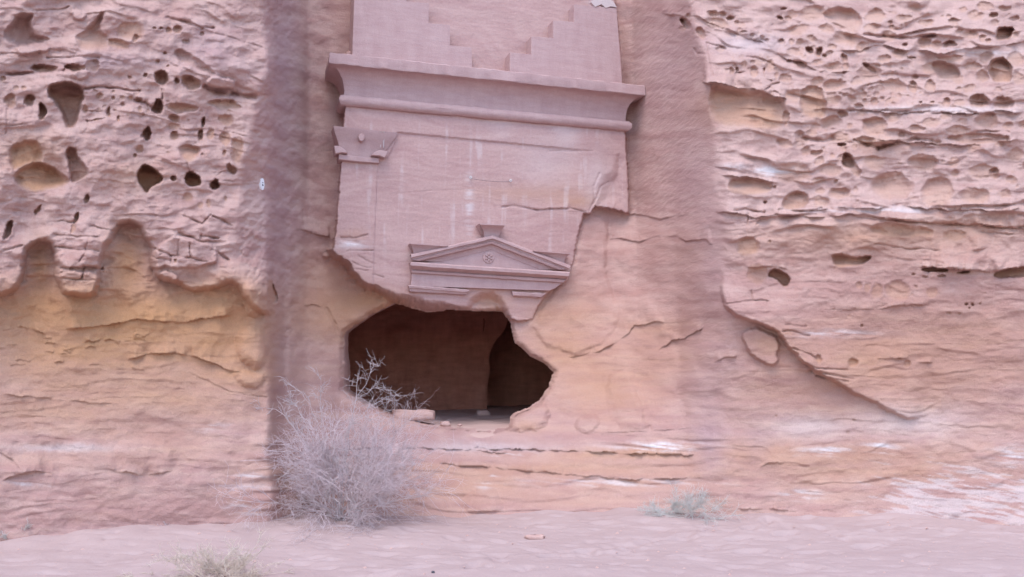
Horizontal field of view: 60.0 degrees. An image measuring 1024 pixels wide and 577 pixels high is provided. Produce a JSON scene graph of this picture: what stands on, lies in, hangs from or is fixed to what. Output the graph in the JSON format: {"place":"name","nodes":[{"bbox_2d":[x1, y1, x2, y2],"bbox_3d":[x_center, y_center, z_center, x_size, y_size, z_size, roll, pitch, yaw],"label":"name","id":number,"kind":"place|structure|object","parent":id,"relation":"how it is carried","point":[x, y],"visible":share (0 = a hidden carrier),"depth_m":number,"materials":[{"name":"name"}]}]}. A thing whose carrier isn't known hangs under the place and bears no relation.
{"place":"outdoors","nodes":[
{"label":"outdoors","id":0,"kind":"place"},
{"bbox_2d":[0,0,298,540],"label":"cliff","id":1,"kind":"structure","parent":0,"point":[146,221],"depth_m":10.03,"materials":[{"name":"stone"}]},
{"bbox_2d":[259,178,263,189],"bbox_3d":[-3.113,-1.290,10.987,0.064,0.151,0.072,-2,-6,18],"label":"number plate","id":2,"kind":"object","parent":1,"relation":"on","point":[261,184],"visible":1,"depth_m":10.96,"materials":[{"name":"white ceramic"}]},
{"bbox_2d":[288,0,716,517],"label":"cliff","id":3,"kind":"structure","parent":0,"point":[617,333],"depth_m":12.56,"materials":[{"name":"stone"}]},
{"bbox_2d":[325,0,645,437],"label":"rock tomb","id":4,"kind":"object","parent":3,"relation":"attached to","point":[440,103],"visible":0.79,"depth_m":13.39,"materials":[{"name":"stone"}]},
{"bbox_2d":[391,409,434,420],"bbox_3d":[-1.443,1.843,12.927,0.657,0.170,0.324,0,-6,-4],"label":"stone slab","id":5,"kind":"object","parent":4,"relation":"on","point":[400,412],"depth_m":12.79,"materials":[{"name":"stone"}]},
{"bbox_2d":[440,421,450,425],"bbox_3d":[-0.951,1.926,12.612,0.153,0.078,0.116,2,-6,-17],"label":"stone","id":6,"kind":"object","parent":4,"relation":"on","point":[443,423],"visible":0.79,"depth_m":12.58,"materials":[{"name":"stone"}]},
{"bbox_2d":[476,410,489,415],"bbox_3d":[-0.494,2.124,15.062,0.235,0.127,0.173,2,-7,-20],"label":"stone","id":7,"kind":"object","parent":4,"relation":"on","point":[482,412],"visible":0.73,"depth_m":15.00,"materials":[{"name":"stone"}]},
{"bbox_2d":[0,507,1023,576],"bbox_3d":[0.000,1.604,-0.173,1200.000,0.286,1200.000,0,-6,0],"label":"ground","id":8,"kind":"structure","parent":0,"point":[772,539],"depth_m":8.91,"materials":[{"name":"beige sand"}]},
{"bbox_2d":[0,519,33,539],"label":"grass tuft","id":9,"kind":"object","parent":8,"relation":"on","point":[4,536],"visible":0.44,"depth_m":8.94,"materials":[{"name":"beige plant"}]},
{"bbox_2d":[115,527,294,576],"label":"grass tuft","id":10,"kind":"object","parent":8,"relation":"on","point":[233,566],"visible":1,"depth_m":7.55,"materials":[{"name":"plant"}]},
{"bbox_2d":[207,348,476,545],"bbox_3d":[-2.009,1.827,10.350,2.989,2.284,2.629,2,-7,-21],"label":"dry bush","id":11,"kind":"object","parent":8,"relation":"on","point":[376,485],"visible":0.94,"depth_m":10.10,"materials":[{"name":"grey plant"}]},
{"bbox_2d":[524,534,544,539],"bbox_3d":[0.247,2.677,9.550,0.234,0.058,0.114,0,-6,0],"label":"stone","id":12,"kind":"object","parent":8,"relation":"on","point":[536,536],"visible":1,"depth_m":9.51,"materials":[{"name":"stone"}]},
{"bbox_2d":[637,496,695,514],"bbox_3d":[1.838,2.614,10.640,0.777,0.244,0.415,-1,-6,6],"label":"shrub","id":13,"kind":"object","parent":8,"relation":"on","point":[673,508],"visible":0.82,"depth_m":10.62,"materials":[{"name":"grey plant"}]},
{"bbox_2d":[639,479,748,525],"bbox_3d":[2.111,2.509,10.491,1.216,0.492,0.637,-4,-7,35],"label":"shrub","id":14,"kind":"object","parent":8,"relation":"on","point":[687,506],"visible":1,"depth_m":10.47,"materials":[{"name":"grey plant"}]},
{"bbox_2d":[685,0,1023,525],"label":"cliff","id":15,"kind":"structure","parent":0,"point":[866,174],"depth_m":11.22,"materials":[{"name":"stone"}]}
]}

